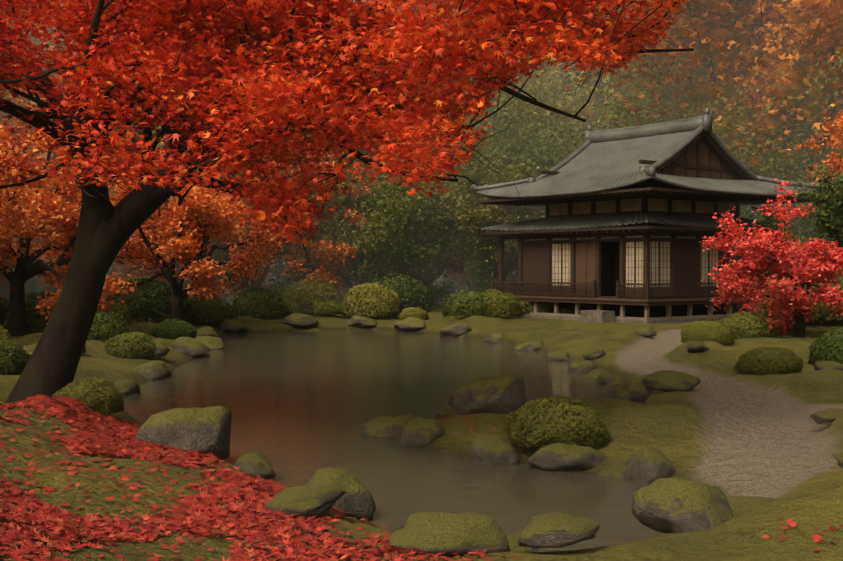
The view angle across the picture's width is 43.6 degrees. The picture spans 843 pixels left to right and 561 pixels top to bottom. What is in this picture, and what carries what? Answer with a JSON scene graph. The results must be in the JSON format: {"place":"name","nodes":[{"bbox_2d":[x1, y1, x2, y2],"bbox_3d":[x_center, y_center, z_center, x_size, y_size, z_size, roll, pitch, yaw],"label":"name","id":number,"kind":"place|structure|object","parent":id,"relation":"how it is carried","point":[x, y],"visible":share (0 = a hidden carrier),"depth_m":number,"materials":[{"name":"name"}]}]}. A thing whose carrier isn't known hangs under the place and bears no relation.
{"place":"outdoors","nodes":[
{"label":"outdoors","id":0,"kind":"place"},
{"bbox_2d":[123,330,665,551],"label":"pond water","id":1,"kind":"structure","parent":0,"point":[303,406],"depth_m":15.45,"materials":[{"name":"brown liquid"}]},
{"bbox_2d":[134,406,231,459],"bbox_3d":[-2.458,1.618,10.957,0.823,0.627,0.809,0,1,28],"label":"rock","id":2,"kind":"object","parent":1,"relation":"on","point":[205,430],"visible":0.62,"depth_m":10.75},
{"bbox_2d":[282,313,317,327],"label":"rock","id":3,"kind":"object","parent":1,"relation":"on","point":[299,320],"visible":0.9,"depth_m":34.54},
{"bbox_2d":[348,315,376,327],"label":"rock","id":4,"kind":"object","parent":1,"relation":"on","point":[360,321],"visible":0.92,"depth_m":34.92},
{"bbox_2d":[361,416,404,436],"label":"rock","id":5,"kind":"object","parent":1,"relation":"on","point":[384,426],"visible":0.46,"depth_m":12.91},
{"bbox_2d":[397,417,443,446],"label":"rock","id":6,"kind":"object","parent":1,"relation":"on","point":[418,432],"visible":0.9,"depth_m":12.16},
{"bbox_2d":[506,533,539,551],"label":"mossy ground","id":7,"kind":"structure","parent":1,"relation":"in","point":[512,539],"depth_m":7.72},
{"bbox_2d":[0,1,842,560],"bbox_3d":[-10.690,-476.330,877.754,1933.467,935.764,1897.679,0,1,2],"label":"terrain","id":8,"kind":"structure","parent":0,"point":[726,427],"depth_m":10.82,"materials":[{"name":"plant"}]},
{"bbox_2d":[0,295,8,325],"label":"shrub","id":9,"kind":"object","parent":8,"relation":"on","point":[4,310],"visible":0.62,"depth_m":27.31,"materials":[{"name":"green plant"}]},
{"bbox_2d":[0,339,31,374],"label":"shrub","id":10,"kind":"object","parent":8,"relation":"on","point":[14,354],"visible":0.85,"depth_m":17.41,"materials":[{"name":"green plant"}]},
{"bbox_2d":[13,270,37,293],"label":"shrub","id":11,"kind":"object","parent":8,"relation":"on","point":[29,286],"visible":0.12,"depth_m":40.23,"materials":[{"name":"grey plant"}]},
{"bbox_2d":[1,291,57,333],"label":"shrub","id":12,"kind":"object","parent":8,"relation":"on","point":[35,320],"visible":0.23,"depth_m":26.32,"materials":[{"name":"green plant"}]},
{"bbox_2d":[0,120,60,260],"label":"maple tree","id":13,"kind":"object","parent":8,"relation":"on","point":[12,213],"visible":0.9,"depth_m":21.72,"materials":[{"name":"orange plant"}]},
{"bbox_2d":[0,11,76,164],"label":"forest tree","id":14,"kind":"object","parent":8,"relation":"on","point":[16,101],"visible":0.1,"depth_m":45.40,"materials":[{"name":"grey plant"}]},
{"bbox_2d":[0,84,136,336],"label":"maple tree","id":15,"kind":"object","parent":8,"relation":"on","point":[60,247],"visible":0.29,"depth_m":25.51,"materials":[{"name":"orange plant"}]},
{"bbox_2d":[0,77,141,304],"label":"maple tree","id":16,"kind":"object","parent":8,"relation":"on","point":[4,290],"visible":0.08,"depth_m":37.99,"materials":[{"name":"orange plant"}]},
{"bbox_2d":[0,27,160,274],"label":"forest tree","id":17,"kind":"object","parent":8,"relation":"on","point":[7,96],"depth_m":44.57,"materials":[{"name":"grey plant"}]},
{"bbox_2d":[52,377,124,414],"bbox_3d":[-3.868,1.350,12.284,0.804,0.462,0.862,0,1,29],"label":"shrub","id":18,"kind":"object","parent":8,"relation":"on","point":[104,398],"visible":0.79,"depth_m":12.08,"materials":[{"name":"green plant"}]},
{"bbox_2d":[0,39,178,296],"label":"maple tree","id":19,"kind":"object","parent":8,"relation":"on","point":[121,257],"visible":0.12,"depth_m":30.91,"materials":[{"name":"orange plant"}]},
{"bbox_2d":[4,124,188,285],"bbox_3d":[-13.000,-3.362,40.856,8.599,9.766,11.254,-1,1,-56],"label":"maple foliage","id":20,"kind":"object","parent":8,"relation":"on","point":[44,186],"depth_m":39.55,"materials":[{"name":"grey plant"}]},
{"bbox_2d":[86,309,129,342],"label":"shrub","id":21,"kind":"object","parent":8,"relation":"on","point":[104,328],"visible":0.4,"depth_m":23.14,"materials":[{"name":"green plant"}]},
{"bbox_2d":[99,299,131,325],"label":"shrub","id":22,"kind":"object","parent":8,"relation":"on","point":[117,308],"visible":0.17,"depth_m":29.06,"materials":[{"name":"green plant"}]},
{"bbox_2d":[114,379,140,394],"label":"rock","id":23,"kind":"object","parent":8,"relation":"on","point":[127,386],"visible":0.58,"depth_m":17.21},
{"bbox_2d":[104,331,156,357],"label":"shrub","id":24,"kind":"object","parent":8,"relation":"on","point":[133,343],"visible":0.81,"depth_m":21.33,"materials":[{"name":"green plant"}]},
{"bbox_2d":[105,277,187,320],"bbox_3d":[-8.262,0.605,31.674,2.437,1.403,2.408,0,1,-22],"label":"shrub","id":25,"kind":"object","parent":8,"relation":"on","point":[150,300],"visible":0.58,"depth_m":30.84,"materials":[{"name":"green plant"}]},
{"bbox_2d":[131,338,169,359],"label":"rock","id":26,"kind":"object","parent":8,"relation":"on","point":[160,350],"visible":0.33,"depth_m":21.57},
{"bbox_2d":[133,360,171,379],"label":"rock","id":27,"kind":"object","parent":8,"relation":"on","point":[155,370],"visible":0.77,"depth_m":19.44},
{"bbox_2d":[150,318,196,338],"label":"shrub","id":28,"kind":"object","parent":8,"relation":"on","point":[170,328],"visible":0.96,"depth_m":26.95,"materials":[{"name":"green plant"}]},
{"bbox_2d":[106,198,240,285],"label":"maple foliage","id":29,"kind":"object","parent":8,"relation":"on","point":[213,254],"depth_m":40.73,"materials":[{"name":"grey plant"}]},
{"bbox_2d":[100,149,257,323],"bbox_3d":[-7.567,-1.219,31.863,5.114,5.506,6.013,0,1,2],"label":"maple tree","id":30,"kind":"object","parent":8,"relation":"on","point":[174,239],"visible":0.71,"depth_m":30.41,"materials":[{"name":"orange plant"}]},
{"bbox_2d":[171,337,210,357],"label":"rock","id":31,"kind":"object","parent":8,"relation":"on","point":[189,346],"visible":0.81,"depth_m":24.06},
{"bbox_2d":[182,283,221,313],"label":"shrub","id":32,"kind":"object","parent":8,"relation":"on","point":[188,302],"visible":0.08,"depth_m":34.38,"materials":[{"name":"green plant"}]},
{"bbox_2d":[108,130,300,299],"bbox_3d":[-7.844,-2.748,37.480,8.320,8.015,7.382,0,1,2],"label":"maple tree","id":33,"kind":"object","parent":8,"relation":"on","point":[251,252],"visible":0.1,"depth_m":35.93,"materials":[{"name":"orange plant"}]},
{"bbox_2d":[195,326,217,336],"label":"rock","id":34,"kind":"object","parent":8,"relation":"on","point":[207,331],"visible":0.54,"depth_m":29.53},
{"bbox_2d":[194,336,223,349],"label":"rock","id":35,"kind":"object","parent":8,"relation":"on","point":[211,343],"visible":0.46,"depth_m":26.71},
{"bbox_2d":[186,298,239,323],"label":"shrub","id":36,"kind":"object","parent":8,"relation":"on","point":[218,311],"visible":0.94,"depth_m":33.13,"materials":[{"name":"green plant"}]},
{"bbox_2d":[113,165,324,294],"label":"maple foliage","id":37,"kind":"object","parent":8,"relation":"on","point":[176,266],"depth_m":41.23,"materials":[{"name":"green plant"}]},
{"bbox_2d":[216,318,248,332],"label":"rock","id":38,"kind":"object","parent":8,"relation":"on","point":[231,326],"visible":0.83,"depth_m":32.97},
{"bbox_2d":[233,452,275,479],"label":"rock","id":39,"kind":"object","parent":8,"relation":"on","point":[256,464],"visible":0.75,"depth_m":10.14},
{"bbox_2d":[232,286,290,317],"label":"shrub","id":40,"kind":"object","parent":8,"relation":"on","point":[262,303],"visible":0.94,"depth_m":35.68,"materials":[{"name":"green plant"}]},
{"bbox_2d":[258,282,291,297],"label":"shrub","id":41,"kind":"object","parent":8,"relation":"on","point":[283,289],"visible":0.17,"depth_m":40.19,"materials":[{"name":"green plant"}]},
{"bbox_2d":[263,298,301,317],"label":"shrub","id":42,"kind":"object","parent":8,"relation":"on","point":[293,307],"visible":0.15,"depth_m":36.88,"materials":[{"name":"green plant"}]},
{"bbox_2d":[210,132,366,300],"bbox_3d":[-6.347,-2.033,40.144,7.824,7.252,7.192,1,1,36],"label":"maple foliage","id":43,"kind":"object","parent":8,"relation":"on","point":[245,284],"visible":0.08,"depth_m":38.93,"materials":[{"name":"green plant"}]},
{"bbox_2d":[214,138,381,291],"bbox_3d":[-4.969,-2.174,40.538,7.293,6.725,7.658,1,1,38],"label":"maple tree","id":44,"kind":"object","parent":8,"relation":"on","point":[323,267],"visible":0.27,"depth_m":39.16,"materials":[{"name":"green plant"}]},
{"bbox_2d":[265,484,346,516],"bbox_3d":[-0.867,1.619,7.889,0.597,0.194,0.516,-8,4,30],"label":"rock","id":45,"kind":"object","parent":8,"relation":"on","point":[306,500],"visible":0.92,"depth_m":7.72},
{"bbox_2d":[283,277,345,313],"bbox_3d":[-4.122,0.594,39.062,2.427,1.482,2.651,1,1,42],"label":"shrub","id":46,"kind":"object","parent":8,"relation":"on","point":[303,295],"visible":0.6,"depth_m":38.27,"materials":[{"name":"green plant"}]},
{"bbox_2d":[261,119,374,272],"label":"forest tree","id":47,"kind":"object","parent":8,"relation":"on","point":[331,159],"depth_m":43.87,"materials":[{"name":"green plant"}]},
{"bbox_2d":[311,300,341,314],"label":"shrub","id":48,"kind":"object","parent":8,"relation":"on","point":[329,307],"visible":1,"depth_m":35.99,"materials":[{"name":"green plant"}]},
{"bbox_2d":[304,467,375,519],"bbox_3d":[-0.672,1.788,8.704,0.576,0.502,0.621,1,1,35],"label":"rock","id":49,"kind":"object","parent":8,"relation":"on","point":[356,500],"visible":0.65,"depth_m":8.55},
{"bbox_2d":[254,138,472,289],"bbox_3d":[-2.071,-2.494,39.756,7.673,8.196,7.719,0,1,-32],"label":"forest tree","id":50,"kind":"object","parent":8,"relation":"on","point":[349,236],"visible":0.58,"depth_m":39.12,"materials":[{"name":"green plant"}]},
{"bbox_2d":[263,113,467,291],"bbox_3d":[-2.175,-2.874,40.788,9.146,9.158,7.677,1,1,41],"label":"forest tree","id":51,"kind":"object","parent":8,"relation":"on","point":[402,238],"visible":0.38,"depth_m":39.01,"materials":[{"name":"green plant"}]},
{"bbox_2d":[339,282,399,317],"bbox_3d":[-1.857,0.716,36.760,2.265,1.329,2.062,0,1,2],"label":"shrub","id":52,"kind":"object","parent":8,"relation":"on","point":[369,300],"visible":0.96,"depth_m":36.13,"materials":[{"name":"green plant"}]},
{"bbox_2d":[0,0,762,403],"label":"maple tree","id":53,"kind":"object","parent":8,"relation":"on","point":[176,72],"visible":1,"depth_m":10.86,"materials":[{"name":"red plant"}]},
{"bbox_2d":[326,174,439,283],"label":"maple tree","id":54,"kind":"object","parent":8,"relation":"on","point":[384,266],"depth_m":41.48,"materials":[{"name":"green plant"}]},
{"bbox_2d":[313,175,467,307],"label":"tree","id":55,"kind":"object","parent":8,"relation":"on","point":[435,289],"visible":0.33,"depth_m":40.12,"materials":[{"name":"green plant"}]},
{"bbox_2d":[370,273,432,312],"bbox_3d":[-0.915,0.505,38.114,2.722,1.586,2.755,0,1,17],"label":"shrub","id":56,"kind":"object","parent":8,"relation":"on","point":[410,293],"visible":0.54,"depth_m":37.48,"materials":[{"name":"green plant"}]},
{"bbox_2d":[393,317,424,330],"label":"rock","id":57,"kind":"object","parent":8,"relation":"on","point":[411,324],"visible":0.85,"depth_m":33.93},
{"bbox_2d":[397,307,428,319],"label":"shrub","id":58,"kind":"object","parent":8,"relation":"on","point":[420,313],"visible":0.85,"depth_m":35.65,"materials":[{"name":"green plant"}]},
{"bbox_2d":[0,394,842,560],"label":"fallen leaves","id":59,"kind":"object","parent":8,"relation":"on","point":[262,526],"visible":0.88,"depth_m":7.10,"materials":[{"name":"red plant"}]},
{"bbox_2d":[365,172,477,287],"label":"maple tree","id":60,"kind":"object","parent":8,"relation":"on","point":[458,275],"visible":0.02,"depth_m":45.52,"materials":[{"name":"green plant"}]},
{"bbox_2d":[388,511,510,556],"bbox_3d":[0.191,1.681,6.972,0.851,0.233,0.600,0,1,-34],"label":"rock","id":61,"kind":"object","parent":8,"relation":"on","point":[462,534],"visible":0.9,"depth_m":6.83,"materials":[{"name":"stone"}]},
{"bbox_2d":[440,323,471,335],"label":"rock","id":62,"kind":"object","parent":8,"relation":"on","point":[458,329],"visible":0.83,"depth_m":31.58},
{"bbox_2d":[442,275,476,294],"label":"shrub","id":63,"kind":"object","parent":8,"relation":"on","point":[460,287],"visible":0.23,"depth_m":48.88,"materials":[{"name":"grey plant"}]},
{"bbox_2d":[441,289,490,317],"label":"shrub","id":64,"kind":"object","parent":8,"relation":"on","point":[464,304],"visible":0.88,"depth_m":34.61,"materials":[{"name":"green plant"}]},
{"bbox_2d":[421,161,540,295],"bbox_3d":[2.212,-1.510,41.587,6.032,6.075,6.185,0,1,23],"label":"forest tree","id":65,"kind":"object","parent":8,"relation":"on","point":[483,285],"visible":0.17,"depth_m":39.99,"materials":[{"name":"green plant"}]},
{"bbox_2d":[409,86,556,290],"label":"forest tree","id":66,"kind":"object","parent":8,"relation":"on","point":[475,165],"visible":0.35,"depth_m":42.08,"materials":[{"name":"green plant"}]},
{"bbox_2d":[428,158,545,280],"bbox_3d":[2.774,-1.713,40.191,5.367,6.016,7.794,0,1,32],"label":"tree","id":67,"kind":"object","parent":8,"relation":"on","point":[488,215],"visible":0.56,"depth_m":39.77,"materials":[{"name":"green plant"}]},
{"bbox_2d":[448,373,525,414],"bbox_3d":[0.800,1.434,12.942,0.994,0.512,0.718,-9,-9,21],"label":"rock","id":68,"kind":"object","parent":8,"relation":"on","point":[503,394],"visible":0.83,"depth_m":12.68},
{"bbox_2d":[316,6,668,277],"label":"forest tree","id":69,"kind":"object","parent":8,"relation":"on","point":[532,88],"visible":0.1,"depth_m":48.03,"materials":[{"name":"green plant"}]},
{"bbox_2d":[468,435,520,464],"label":"rock","id":70,"kind":"object","parent":8,"relation":"on","point":[489,449],"visible":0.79,"depth_m":11.10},
{"bbox_2d":[483,332,507,342],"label":"rock","id":71,"kind":"object","parent":8,"relation":"on","point":[496,337],"visible":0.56,"depth_m":29.05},
{"bbox_2d":[478,289,522,317],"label":"shrub","id":72,"kind":"object","parent":8,"relation":"on","point":[502,304],"visible":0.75,"depth_m":34.79,"materials":[{"name":"green plant"}]},
{"bbox_2d":[514,339,542,350],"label":"rock","id":73,"kind":"object","parent":8,"relation":"on","point":[533,345],"visible":0.56,"depth_m":26.28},
{"bbox_2d":[395,0,671,294],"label":"forest tree","id":74,"kind":"object","parent":8,"relation":"on","point":[527,114],"visible":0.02,"depth_m":48.88,"materials":[{"name":"green plant"}]},
{"bbox_2d":[517,295,550,314],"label":"shrub","id":75,"kind":"object","parent":8,"relation":"on","point":[528,306],"visible":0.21,"depth_m":36.06,"materials":[{"name":"green plant"}]},
{"bbox_2d":[419,80,686,277],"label":"forest tree","id":76,"kind":"object","parent":8,"relation":"on","point":[547,157],"visible":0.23,"depth_m":43.38,"materials":[{"name":"green plant"}]},
{"bbox_2d":[546,349,568,360],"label":"rock","id":77,"kind":"object","parent":8,"relation":"on","point":[557,355],"visible":0.67,"depth_m":23.45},
{"bbox_2d":[504,398,612,446],"bbox_3d":[1.483,1.534,11.429,1.175,0.523,1.145,0,1,17],"label":"shrub","id":78,"kind":"object","parent":8,"relation":"on","point":[547,421],"visible":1,"depth_m":11.07,"materials":[{"name":"green plant"}]},
{"bbox_2d":[518,512,599,547],"bbox_3d":[0.881,1.601,6.804,0.548,0.191,0.496,-7,1,-3],"label":"rock","id":79,"kind":"object","parent":8,"relation":"on","point":[555,530],"visible":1,"depth_m":6.66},
{"bbox_2d":[526,443,607,470],"bbox_3d":[1.528,1.843,10.906,0.841,0.315,0.608,0,1,18],"label":"rock","id":80,"kind":"object","parent":8,"relation":"on","point":[559,457],"visible":0.83,"depth_m":10.71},
{"bbox_2d":[491,1,650,134],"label":"forest tree","id":81,"kind":"object","parent":8,"relation":"on","point":[577,73],"visible":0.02,"depth_m":55.65,"materials":[{"name":"green plant"}]},
{"bbox_2d":[568,360,596,371],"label":"rock","id":82,"kind":"object","parent":8,"relation":"on","point":[584,365],"visible":0.73,"depth_m":21.02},
{"bbox_2d":[582,349,605,359],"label":"rock","id":83,"kind":"object","parent":8,"relation":"on","point":[592,354],"visible":0.96,"depth_m":22.32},
{"bbox_2d":[595,372,623,384],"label":"rock","id":84,"kind":"object","parent":8,"relation":"on","point":[608,378],"visible":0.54,"depth_m":18.70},
{"bbox_2d":[598,462,625,477],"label":"rock","id":85,"kind":"object","parent":8,"relation":"on","point":[617,470],"visible":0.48,"depth_m":10.41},
{"bbox_2d":[474,0,752,150],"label":"forest tree","id":86,"kind":"object","parent":8,"relation":"on","point":[577,107],"visible":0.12,"depth_m":48.70,"materials":[{"name":"green plant"}]},
{"bbox_2d":[608,380,650,403],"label":"rock","id":87,"kind":"object","parent":8,"relation":"on","point":[631,391],"visible":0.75,"depth_m":13.79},
{"bbox_2d":[633,326,656,336],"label":"rock","id":88,"kind":"object","parent":8,"relation":"on","point":[648,331],"visible":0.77,"depth_m":26.60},
{"bbox_2d":[472,108,822,323],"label":"pavilion","id":89,"kind":"structure","parent":8,"relation":"on","point":[625,226],"depth_m":34.11,"materials":[{"name":"brown wood"}]},
{"bbox_2d":[625,445,675,481],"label":"rock","id":90,"kind":"object","parent":8,"relation":"on","point":[647,464],"visible":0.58,"depth_m":10.21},
{"bbox_2d":[643,370,699,391],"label":"rock","id":91,"kind":"object","parent":8,"relation":"on","point":[666,380],"visible":0.98,"depth_m":15.56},
{"bbox_2d":[632,478,733,532],"bbox_3d":[1.765,1.550,7.142,0.649,0.406,0.522,1,1,39],"label":"rock","id":92,"kind":"object","parent":8,"relation":"on","point":[673,505],"visible":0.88,"depth_m":7.02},
{"bbox_2d":[553,3,812,154],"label":"forest tree","id":93,"kind":"object","parent":8,"relation":"on","point":[608,79],"visible":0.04,"depth_m":51.28,"materials":[{"name":"green plant"}]},
{"bbox_2d":[686,341,709,352],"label":"rock","id":94,"kind":"object","parent":8,"relation":"on","point":[695,346],"visible":1,"depth_m":19.84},
{"bbox_2d":[561,0,842,150],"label":"forest tree","id":95,"kind":"object","parent":8,"relation":"on","point":[721,14],"visible":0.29,"depth_m":44.69,"materials":[{"name":"orange plant"}]},
{"bbox_2d":[680,320,734,344],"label":"shrub","id":96,"kind":"object","parent":8,"relation":"on","point":[699,331],"visible":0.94,"depth_m":23.62,"materials":[{"name":"green plant"}]},
{"bbox_2d":[576,0,842,212],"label":"forest tree","id":97,"kind":"object","parent":8,"relation":"on","point":[822,26],"visible":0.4,"depth_m":43.17,"materials":[{"name":"orange plant"}]},
{"bbox_2d":[623,46,812,240],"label":"forest tree","id":98,"kind":"object","parent":8,"relation":"on","point":[730,143],"visible":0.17,"depth_m":42.70,"materials":[{"name":"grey plant"}]},
{"bbox_2d":[614,58,829,216],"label":"forest tree","id":99,"kind":"object","parent":8,"relation":"on","point":[657,119],"visible":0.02,"depth_m":44.15,"materials":[{"name":"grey plant"}]},
{"bbox_2d":[718,311,778,338],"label":"shrub","id":100,"kind":"object","parent":8,"relation":"on","point":[740,325],"visible":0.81,"depth_m":25.57,"materials":[{"name":"green plant"}]},
{"bbox_2d":[726,496,776,515],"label":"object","id":101,"kind":"object","parent":8,"relation":"on","point":[740,504],"visible":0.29,"depth_m":7.69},
{"bbox_2d":[734,346,803,374],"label":"shrub","id":102,"kind":"object","parent":8,"relation":"on","point":[772,360],"visible":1,"depth_m":17.44,"materials":[{"name":"green plant"}]},
{"bbox_2d":[699,177,842,337],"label":"red maple tree","id":103,"kind":"object","parent":8,"relation":"on","point":[785,260],"visible":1,"depth_m":25.39,"materials":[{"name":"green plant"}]},
{"bbox_2d":[715,37,842,219],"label":"forest tree","id":104,"kind":"object","parent":8,"relation":"on","point":[805,125],"visible":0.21,"depth_m":42.73,"materials":[{"name":"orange plant"}]},
{"bbox_2d":[733,102,842,277],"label":"forest tree","id":105,"kind":"object","parent":8,"relation":"on","point":[796,130],"depth_m":43.33,"materials":[{"name":"orange plant"}]},
{"bbox_2d":[740,128,842,240],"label":"forest tree","id":106,"kind":"object","parent":8,"relation":"on","point":[803,226],"visible":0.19,"depth_m":40.10,"materials":[{"name":"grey plant"}]},
{"bbox_2d":[744,146,842,279],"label":"forest tree","id":107,"kind":"object","parent":8,"relation":"on","point":[803,178],"visible":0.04,"depth_m":42.35,"materials":[{"name":"green plant"}]},
{"bbox_2d":[746,159,842,289],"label":"tree foliage","id":108,"kind":"object","parent":8,"relation":"on","point":[830,226],"visible":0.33,"depth_m":32.09,"materials":[{"name":"green plant"}]},
{"bbox_2d":[761,279,842,321],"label":"shrub","id":109,"kind":"object","parent":8,"relation":"on","point":[822,312],"visible":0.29,"depth_m":28.69,"materials":[{"name":"green plant"}]},
{"bbox_2d":[786,104,842,235],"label":"maple tree","id":110,"kind":"object","parent":8,"relation":"on","point":[838,135],"visible":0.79,"depth_m":36.49,"materials":[{"name":"orange plant"}]},
{"bbox_2d":[808,327,842,364],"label":"shrub","id":111,"kind":"object","parent":8,"relation":"on","point":[829,344],"visible":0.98,"depth_m":18.35,"materials":[{"name":"green plant"}]},
{"bbox_2d":[810,408,842,424],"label":"rock","id":112,"kind":"object","parent":8,"relation":"on","point":[828,416],"visible":0.9,"depth_m":11.43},
{"bbox_2d":[814,361,842,370],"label":"rock","id":113,"kind":"object","parent":8,"relation":"on","point":[820,365],"visible":0.62,"depth_m":16.27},
{"bbox_2d":[436,407,458,418],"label":"rock","id":114,"kind":"object","parent":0,"point":[444,412],"visible":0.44,"depth_m":13.95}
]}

